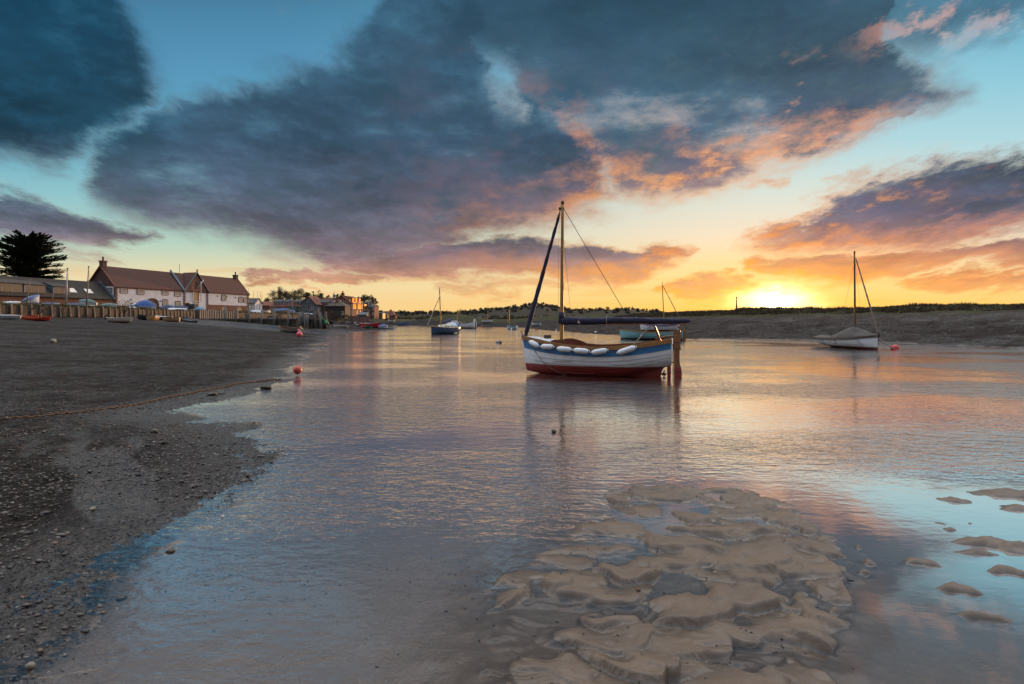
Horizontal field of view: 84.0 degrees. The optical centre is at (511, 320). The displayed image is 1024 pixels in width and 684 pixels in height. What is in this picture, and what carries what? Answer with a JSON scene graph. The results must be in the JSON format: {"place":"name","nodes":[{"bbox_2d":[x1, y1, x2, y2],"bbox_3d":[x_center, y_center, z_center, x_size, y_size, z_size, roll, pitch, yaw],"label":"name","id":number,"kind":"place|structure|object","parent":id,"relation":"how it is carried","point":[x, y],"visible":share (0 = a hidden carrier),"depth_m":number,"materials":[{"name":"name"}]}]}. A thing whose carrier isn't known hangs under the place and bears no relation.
{"place":"outdoors","nodes":[
{"label":"outdoors","id":0,"kind":"place"},
{"bbox_2d":[0,304,1023,683],"bbox_3d":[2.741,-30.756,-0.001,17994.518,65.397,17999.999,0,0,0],"label":"ground","id":1,"kind":"structure","parent":0,"point":[870,624],"depth_m":3.57,"materials":[{"name":"sand"}]},
{"bbox_2d":[0,315,21,319],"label":"catamaran","id":2,"kind":"object","parent":1,"relation":"on","point":[7,317],"visible":0.98,"depth_m":55.55,"materials":[{"name":"paint"}]},
{"bbox_2d":[3,301,20,303],"bbox_3d":[-57.122,-1.971,64.996,1.532,0.492,1.395,0,0,-38],"label":"laid up dinghy","id":3,"kind":"object","parent":1,"relation":"on","point":[14,302],"visible":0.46,"depth_m":64.75,"materials":[{"name":"white paint"}]},
{"bbox_2d":[26,277,30,303],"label":"mast","id":4,"kind":"object","parent":1,"relation":"on","point":[28,292],"visible":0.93,"depth_m":65.34,"materials":[{"name":"white metal"}]},
{"bbox_2d":[25,662,35,669],"bbox_3d":[-2.221,1.592,2.624,0.038,0.034,0.030,0,0,-33],"label":"stone","id":5,"kind":"object","parent":1,"relation":"on","point":[29,665],"visible":1,"depth_m":2.62,"materials":[{"name":"white stone"}]},
{"bbox_2d":[22,295,39,303],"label":"laid up dinghy","id":6,"kind":"object","parent":1,"relation":"on","point":[34,299],"visible":0.73,"depth_m":69.23,"materials":[{"name":"white paint"}]},
{"bbox_2d":[0,230,67,278],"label":"cypress","id":7,"kind":"object","parent":1,"relation":"on","point":[25,254],"visible":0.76,"depth_m":109.95,"materials":[{"name":"green plant"}]},
{"bbox_2d":[22,316,50,320],"bbox_3d":[-47.674,-0.209,57.003,3.265,0.531,0.870,0,0,7],"label":"canoe","id":8,"kind":"object","parent":1,"relation":"on","point":[46,318],"visible":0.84,"depth_m":56.71,"materials":[{"name":"red plastic"}]},
{"bbox_2d":[31,302,46,315],"bbox_3d":[-49.574,-1.186,59.546,1.440,1.509,1.002,0,0,-13],"label":"shrub","id":9,"kind":"object","parent":1,"relation":"on","point":[38,312],"visible":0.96,"depth_m":59.63,"materials":[{"name":"green plant"}]},
{"bbox_2d":[41,302,59,304],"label":"laid up dinghy","id":10,"kind":"object","parent":1,"relation":"on","point":[47,303],"visible":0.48,"depth_m":70.79,"materials":[{"name":"white paint"}]},
{"bbox_2d":[0,275,116,305],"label":"long house","id":11,"kind":"structure","parent":1,"relation":"on","point":[13,288],"depth_m":90.72,"materials":[{"name":"red brick"}]},
{"bbox_2d":[58,304,64,318],"bbox_3d":[-50.577,-0.988,63.986,0.688,1.848,0.606,0,0,35],"label":"shrub","id":12,"kind":"object","parent":1,"relation":"on","point":[62,310],"visible":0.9,"depth_m":63.91,"materials":[{"name":"green plant"}]},
{"bbox_2d":[65,268,70,304],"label":"mast","id":13,"kind":"object","parent":1,"relation":"on","point":[67,278],"visible":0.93,"depth_m":70.90,"materials":[{"name":"silver metal"}]},
{"bbox_2d":[67,303,85,305],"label":"laid up dinghy","id":14,"kind":"object","parent":1,"relation":"on","point":[77,304],"visible":0.5,"depth_m":74.44,"materials":[{"name":"teal paint"}]},
{"bbox_2d":[79,299,97,304],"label":"laid up dinghy","id":15,"kind":"object","parent":1,"relation":"on","point":[91,302],"visible":0.52,"depth_m":78.64,"materials":[{"name":"white paint"}]},
{"bbox_2d":[86,266,91,305],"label":"mast","id":16,"kind":"object","parent":1,"relation":"on","point":[87,287],"visible":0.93,"depth_m":74.15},
{"bbox_2d":[0,303,197,317],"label":"quay wall","id":17,"kind":"structure","parent":1,"relation":"on","point":[51,310],"depth_m":71.71,"materials":[{"name":"brown wood"}]},
{"bbox_2d":[0,302,256,318],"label":"quay grass","id":18,"kind":"structure","parent":17,"relation":"on","point":[88,306],"depth_m":74.60,"materials":[{"name":"green plant"}]},
{"bbox_2d":[101,303,117,306],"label":"laid up dinghy","id":19,"kind":"object","parent":1,"relation":"on","point":[109,304],"visible":0.37,"depth_m":81.53,"materials":[{"name":"white paint"}]},
{"bbox_2d":[106,317,133,322],"bbox_3d":[-44.221,-0.063,64.291,2.950,0.671,1.318,0,0,13],"label":"dinghy","id":20,"kind":"object","parent":1,"relation":"on","point":[121,319],"visible":0.98,"depth_m":63.83,"materials":[{"name":"paint"}]},
{"bbox_2d":[114,300,139,313],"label":"shrub","id":21,"kind":"object","parent":1,"relation":"on","point":[123,310],"visible":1,"depth_m":73.65,"materials":[{"name":"brown plant"}]},
{"bbox_2d":[0,379,281,419],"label":"mooring chain","id":22,"kind":"object","parent":1,"relation":"on","point":[128,404],"visible":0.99,"depth_m":10.34,"materials":[{"name":"metal"}]},
{"bbox_2d":[137,314,146,319],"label":"rowing boat","id":23,"kind":"object","parent":1,"relation":"on","point":[141,317],"visible":0.57,"depth_m":76.08,"materials":[{"name":"brown wood"}]},
{"bbox_2d":[0,386,288,669],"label":"shingle","id":24,"kind":"object","parent":1,"relation":"on","point":[98,603],"visible":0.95,"depth_m":5.72,"materials":[{"name":"grey gravel"}]},
{"bbox_2d":[132,300,156,308],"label":"laid up boat","id":25,"kind":"object","parent":1,"relation":"on","point":[145,304],"visible":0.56,"depth_m":91.13,"materials":[{"name":"blue fabric"}]},
{"bbox_2d":[145,315,160,320],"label":"rowing boat","id":26,"kind":"object","parent":1,"relation":"on","point":[151,317],"visible":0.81,"depth_m":75.65,"materials":[{"name":"brown wood"}]},
{"bbox_2d":[161,305,174,309],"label":"laid up dinghy","id":27,"kind":"object","parent":1,"relation":"on","point":[165,307],"visible":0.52,"depth_m":100.77,"materials":[{"name":"white paint"}]},
{"bbox_2d":[89,257,249,310],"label":"house row","id":28,"kind":"structure","parent":1,"relation":"on","point":[189,290],"depth_m":112.41,"materials":[{"name":"brick"}]},
{"bbox_2d":[119,288,127,293],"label":"window","id":29,"kind":"structure","parent":28,"relation":"in","point":[122,290],"depth_m":101.60,"materials":[{"name":"paint"}]},
{"bbox_2d":[136,289,144,294],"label":"window","id":30,"kind":"structure","parent":28,"relation":"in","point":[139,291],"depth_m":104.67,"materials":[{"name":"paint"}]},
{"bbox_2d":[148,298,158,308],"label":"arched door","id":31,"kind":"structure","parent":28,"relation":"in","point":[153,300],"depth_m":107.60,"materials":[{"name":"wood"}]},
{"bbox_2d":[161,288,168,295],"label":"window","id":32,"kind":"structure","parent":28,"relation":"in","point":[163,292],"depth_m":109.75,"materials":[{"name":"paint"}]},
{"bbox_2d":[162,299,167,305],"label":"window","id":33,"kind":"structure","parent":28,"relation":"in","point":[164,302],"depth_m":109.59,"materials":[{"name":"paint"}]},
{"bbox_2d":[174,289,180,296],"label":"window","id":34,"kind":"structure","parent":28,"relation":"in","point":[176,293],"depth_m":112.46,"materials":[{"name":"paint"}]},
{"bbox_2d":[175,301,180,305],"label":"window","id":35,"kind":"structure","parent":28,"relation":"in","point":[177,303],"depth_m":112.54,"materials":[{"name":"paint"}]},
{"bbox_2d":[194,292,197,300],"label":"loading door","id":36,"kind":"structure","parent":28,"relation":"in","point":[195,293],"depth_m":116.69,"materials":[{"name":"wood"}]},
{"bbox_2d":[221,295,225,300],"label":"window","id":37,"kind":"structure","parent":28,"relation":"in","point":[223,297],"depth_m":123.89,"materials":[{"name":"paint"}]},
{"bbox_2d":[162,317,180,321],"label":"rowing boat","id":38,"kind":"object","parent":1,"relation":"on","point":[176,319],"visible":0.94,"depth_m":75.90,"materials":[{"name":"brown wood"}]},
{"bbox_2d":[182,319,197,322],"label":"rowing boat","id":39,"kind":"object","parent":1,"relation":"on","point":[190,320],"visible":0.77,"depth_m":82.34,"materials":[{"name":"grey wood"}]},
{"bbox_2d":[206,392,217,395],"bbox_3d":[-6.312,1.551,11.987,0.173,0.088,0.195,0,0,41],"label":"stone","id":40,"kind":"object","parent":1,"relation":"on","point":[212,393],"visible":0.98,"depth_m":11.94,"materials":[{"name":"grey stone"}]},
{"bbox_2d":[198,309,235,318],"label":"sheet piling","id":41,"kind":"object","parent":1,"relation":"on","point":[209,314],"visible":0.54,"depth_m":111.57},
{"bbox_2d":[249,298,262,309],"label":"outhouse","id":42,"kind":"structure","parent":1,"relation":"on","point":[255,305],"depth_m":151.11,"materials":[{"name":"stone"}]},
{"bbox_2d":[260,384,271,388],"bbox_3d":[-5.776,1.570,13.364,0.269,0.127,0.231,0,0,8],"label":"seaweed clump","id":43,"kind":"object","parent":1,"relation":"on","point":[266,386],"visible":0.88,"depth_m":13.29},
{"bbox_2d":[262,301,272,310],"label":"shed","id":44,"kind":"structure","parent":1,"relation":"on","point":[266,305],"depth_m":205.22,"materials":[{"name":"red brick"}]},
{"bbox_2d":[264,287,291,300],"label":"tree","id":45,"kind":"object","parent":1,"relation":"on","point":[280,292],"visible":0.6,"depth_m":230.61,"materials":[{"name":"green plant"}]},
{"bbox_2d":[238,311,324,318],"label":"quay wall","id":46,"kind":"structure","parent":1,"relation":"on","point":[258,315],"depth_m":140.94,"materials":[{"name":"brown wood"}]},
{"bbox_2d":[234,310,309,317],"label":"quay grass","id":47,"kind":"structure","parent":46,"relation":"on","point":[270,313],"depth_m":145.77,"materials":[{"name":"green plant"}]},
{"bbox_2d":[273,309,289,312],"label":"laid up boat","id":48,"kind":"object","parent":47,"relation":"on","point":[281,310],"visible":0.77,"depth_m":154.29,"materials":[{"name":"paint"}]},
{"bbox_2d":[269,300,302,313],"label":"dormer house","id":49,"kind":"structure","parent":1,"relation":"on","point":[281,304],"depth_m":188.23,"materials":[{"name":"stone"}]},
{"bbox_2d":[274,294,300,299],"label":"tree","id":50,"kind":"object","parent":1,"relation":"on","point":[290,297],"visible":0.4,"depth_m":227.37,"materials":[{"name":"green plant"}]},
{"bbox_2d":[278,325,303,332],"bbox_3d":[-24.630,0.956,63.214,3.689,0.811,1.268,0,2,27],"label":"dinghy","id":51,"kind":"object","parent":1,"relation":"on","point":[287,329],"visible":0.84,"depth_m":62.67,"materials":[{"name":"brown wood"}]},
{"bbox_2d":[293,366,301,374],"bbox_3d":[-6.222,1.456,16.500,0.236,0.266,0.232,0,0,25],"label":"buoy","id":52,"kind":"object","parent":1,"relation":"on","point":[297,370],"visible":1,"depth_m":16.42,"materials":[{"name":"red plastic"}]},
{"bbox_2d":[290,288,304,299],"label":"tree","id":53,"kind":"object","parent":1,"relation":"on","point":[299,291],"visible":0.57,"depth_m":260.38,"materials":[{"name":"green plant"}]},
{"bbox_2d":[302,292,310,299],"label":"tree","id":54,"kind":"object","parent":1,"relation":"on","point":[306,294],"visible":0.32,"depth_m":237.37,"materials":[{"name":"green plant"}]},
{"bbox_2d":[300,296,322,313],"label":"boarded house","id":55,"kind":"structure","parent":1,"relation":"on","point":[310,304],"depth_m":186.00,"materials":[{"name":"grey wood"}]},
{"bbox_2d":[307,305,311,310],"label":"window","id":56,"kind":"structure","parent":55,"relation":"in","point":[309,307],"depth_m":185.99,"materials":[{"name":"grey glass"}]},
{"bbox_2d":[311,290,327,299],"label":"tree","id":57,"kind":"object","parent":1,"relation":"on","point":[320,296],"visible":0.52,"depth_m":239.54,"materials":[{"name":"green plant"}]},
{"bbox_2d":[323,309,336,320],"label":"shrub","id":58,"kind":"object","parent":1,"relation":"on","point":[329,311],"visible":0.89,"depth_m":171.62,"materials":[{"name":"green plant"}]},
{"bbox_2d":[320,298,341,315],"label":"hipped house","id":59,"kind":"structure","parent":1,"relation":"on","point":[325,301],"depth_m":193.05,"materials":[{"name":"grey brick"}]},
{"bbox_2d":[326,298,350,318],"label":"barn","id":60,"kind":"structure","parent":1,"relation":"on","point":[337,305],"depth_m":180.00,"materials":[{"name":"wood"}]},
{"bbox_2d":[334,323,348,327],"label":"dinghy","id":61,"kind":"object","parent":1,"relation":"on","point":[345,326],"visible":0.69,"depth_m":96.89,"materials":[{"name":"paint"}]},
{"bbox_2d":[333,291,369,315],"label":"tall house","id":62,"kind":"structure","parent":1,"relation":"on","point":[357,305],"depth_m":197.50,"materials":[{"name":"orange brick"}]},
{"bbox_2d":[348,316,369,323],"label":"garden wall","id":63,"kind":"structure","parent":1,"relation":"on","point":[360,319],"depth_m":165.60,"materials":[{"name":"brick"}]},
{"bbox_2d":[357,294,367,303],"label":"tree","id":64,"kind":"object","parent":1,"relation":"on","point":[363,299],"visible":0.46,"depth_m":239.84,"materials":[{"name":"green plant"}]},
{"bbox_2d":[357,312,369,315],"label":"boat shed","id":65,"kind":"object","parent":1,"relation":"on","point":[363,314],"visible":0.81,"depth_m":172.61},
{"bbox_2d":[363,299,374,317],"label":"slate house","id":66,"kind":"structure","parent":1,"relation":"on","point":[369,304],"depth_m":214.48,"materials":[{"name":"grey stone"}]},
{"bbox_2d":[359,322,379,327],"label":"open boat","id":67,"kind":"object","parent":1,"relation":"on","point":[376,325],"visible":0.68,"depth_m":105.09,"materials":[{"name":"paint"}]},
{"bbox_2d":[364,294,377,318],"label":"tree","id":68,"kind":"object","parent":1,"relation":"on","point":[370,298],"visible":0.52,"depth_m":238.25,"materials":[{"name":"green plant"}]},
{"bbox_2d":[371,305,378,318],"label":"brick annexe","id":69,"kind":"structure","parent":1,"relation":"on","point":[375,311],"depth_m":213.79,"materials":[{"name":"brick"}]},
{"bbox_2d":[379,312,385,318],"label":"shed","id":70,"kind":"structure","parent":1,"relation":"on","point":[381,315],"depth_m":226.00,"materials":[{"name":"stone"}]},
{"bbox_2d":[378,324,387,328],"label":"dinghy","id":71,"kind":"object","parent":1,"relation":"on","point":[383,326],"visible":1,"depth_m":102.41,"materials":[{"name":"white paint"}]},
{"bbox_2d":[388,309,396,317],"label":"pyramid house","id":72,"kind":"structure","parent":1,"relation":"on","point":[391,312],"depth_m":262.64,"materials":[{"name":"red brick"}]},
{"bbox_2d":[397,322,408,325],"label":"dinghy","id":73,"kind":"object","parent":1,"relation":"on","point":[402,324],"visible":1,"depth_m":163.38,"materials":[{"name":"blue paint"}]},
{"bbox_2d":[385,314,573,318],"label":"marsh scrub","id":74,"kind":"object","parent":1,"relation":"on","point":[490,317],"visible":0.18,"depth_m":319.64,"materials":[{"name":"green plant"}]},
{"bbox_2d":[481,318,492,322],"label":"sailing boat","id":75,"kind":"object","parent":1,"relation":"on","point":[487,321],"visible":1,"depth_m":153.86,"materials":[{"name":"white wood"}]},
{"bbox_2d":[18,467,1011,683],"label":"bed pebbles","id":76,"kind":"object","parent":1,"relation":"on","point":[781,638],"visible":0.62,"depth_m":3.40,"materials":[{"name":"grey stone"}]},
{"bbox_2d":[383,302,662,315],"bbox_3d":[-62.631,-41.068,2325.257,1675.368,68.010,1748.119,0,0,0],"label":"woods","id":77,"kind":"object","parent":1,"relation":"on","point":[513,307],"visible":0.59,"depth_m":1751.13,"materials":[{"name":"green plant"}]},
{"bbox_2d":[640,283,679,331],"bbox_3d":[15.806,-1.407,60.714,4.332,5.422,1.805,0,0,23],"label":"aground sailing boat","id":78,"kind":"object","parent":1,"relation":"on","point":[644,327],"visible":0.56,"depth_m":60.15,"materials":[{"name":"white wood"}]},
{"bbox_2d":[609,302,1023,317],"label":"marsh grass","id":79,"kind":"structure","parent":1,"relation":"on","point":[886,309],"depth_m":65.18,"materials":[{"name":"green plant"}]},
{"bbox_2d":[0,0,1023,312],"label":"sky","id":80,"kind":"structure","parent":0,"point":[397,152],"materials":[{"name":"blue"}]},
{"bbox_2d":[14,326,1023,632],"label":"water","id":81,"kind":"structure","parent":0,"point":[904,408],"depth_m":7.52,"materials":[{"name":"blue liquid"}]},
{"bbox_2d":[211,306,328,328],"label":"jetty","id":82,"kind":"object","parent":81,"relation":"in","point":[302,320],"visible":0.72,"depth_m":87.52,"materials":[{"name":"wood"}]},
{"bbox_2d":[426,287,460,333],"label":"cruising yacht","id":83,"kind":"object","parent":81,"relation":"on","point":[449,327],"visible":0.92,"depth_m":69.93,"materials":[{"name":"paint"}]},
{"bbox_2d":[446,319,476,327],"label":"open launch","id":84,"kind":"object","parent":81,"relation":"on","point":[473,324],"visible":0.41,"depth_m":116.22,"materials":[{"name":"paint"}]},
{"bbox_2d":[507,308,517,328],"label":"sailing boat","id":85,"kind":"object","parent":81,"relation":"on","point":[512,327],"visible":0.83,"depth_m":105.33,"materials":[{"name":"teal paint"}]},
{"bbox_2d":[521,201,690,376],"bbox_3d":[2.658,-0.954,16.777,4.990,5.298,1.855,0,0,17],"label":"sailing boat","id":86,"kind":"object","parent":81,"relation":"on","point":[650,358],"visible":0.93,"depth_m":16.35,"materials":[{"name":"red paint"}]},
{"bbox_2d":[528,337,539,347],"bbox_3d":[0.650,0.652,16.937,0.158,0.317,0.488,0,0,-42],"label":"fender","id":87,"kind":"object","parent":86,"relation":"hanging from","point":[534,344],"visible":1,"depth_m":16.84,"materials":[{"name":"white plastic"}]},
{"bbox_2d":[540,341,554,349],"bbox_3d":[1.030,0.708,16.570,0.500,0.273,0.158,0,0,40],"label":"fender","id":88,"kind":"object","parent":86,"relation":"hanging from","point":[547,346],"visible":1,"depth_m":16.50,"materials":[{"name":"white plastic"}]},
{"bbox_2d":[556,344,572,351],"bbox_3d":[1.495,0.782,16.227,0.499,0.254,0.158,0,0,30],"label":"fender","id":89,"kind":"object","parent":86,"relation":"hanging from","point":[563,349],"visible":1,"depth_m":16.16,"materials":[{"name":"white plastic"}]},
{"bbox_2d":[572,345,589,353],"bbox_3d":[1.945,0.821,15.998,0.499,0.243,0.158,0,0,24],"label":"fender","id":90,"kind":"object","parent":86,"relation":"hanging from","point":[581,350],"visible":1,"depth_m":15.94,"materials":[{"name":"white plastic"}]},
{"bbox_2d":[590,348,607,354],"bbox_3d":[2.431,0.839,15.821,0.499,0.251,0.158,0,0,18],"label":"fender","id":91,"kind":"object","parent":86,"relation":"hanging from","point":[599,351],"visible":1,"depth_m":15.76,"materials":[{"name":"white plastic"}]},
{"bbox_2d":[616,344,636,354],"bbox_3d":[3.146,0.802,15.635,0.565,0.291,0.158,0,0,10],"label":"fender","id":92,"kind":"object","parent":86,"relation":"hanging from","point":[622,351],"visible":1,"depth_m":15.58,"materials":[{"name":"white plastic"}]},
{"bbox_2d":[619,328,693,339],"bbox_3d":[12.194,1.160,47.931,6.337,1.000,1.766,0,0,21],"label":"dinghy","id":93,"kind":"object","parent":81,"relation":"on","point":[630,334],"visible":0.73,"depth_m":47.60,"materials":[{"name":"teal wood"}]},
{"bbox_2d":[811,251,896,349],"bbox_3d":[19.782,-1.190,33.303,1.803,5.660,5.772,0,0,-7],"label":"covered sailing boat","id":94,"kind":"object","parent":81,"relation":"on","point":[854,336],"visible":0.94,"depth_m":32.54,"materials":[{"name":"white wood"}]}
]}

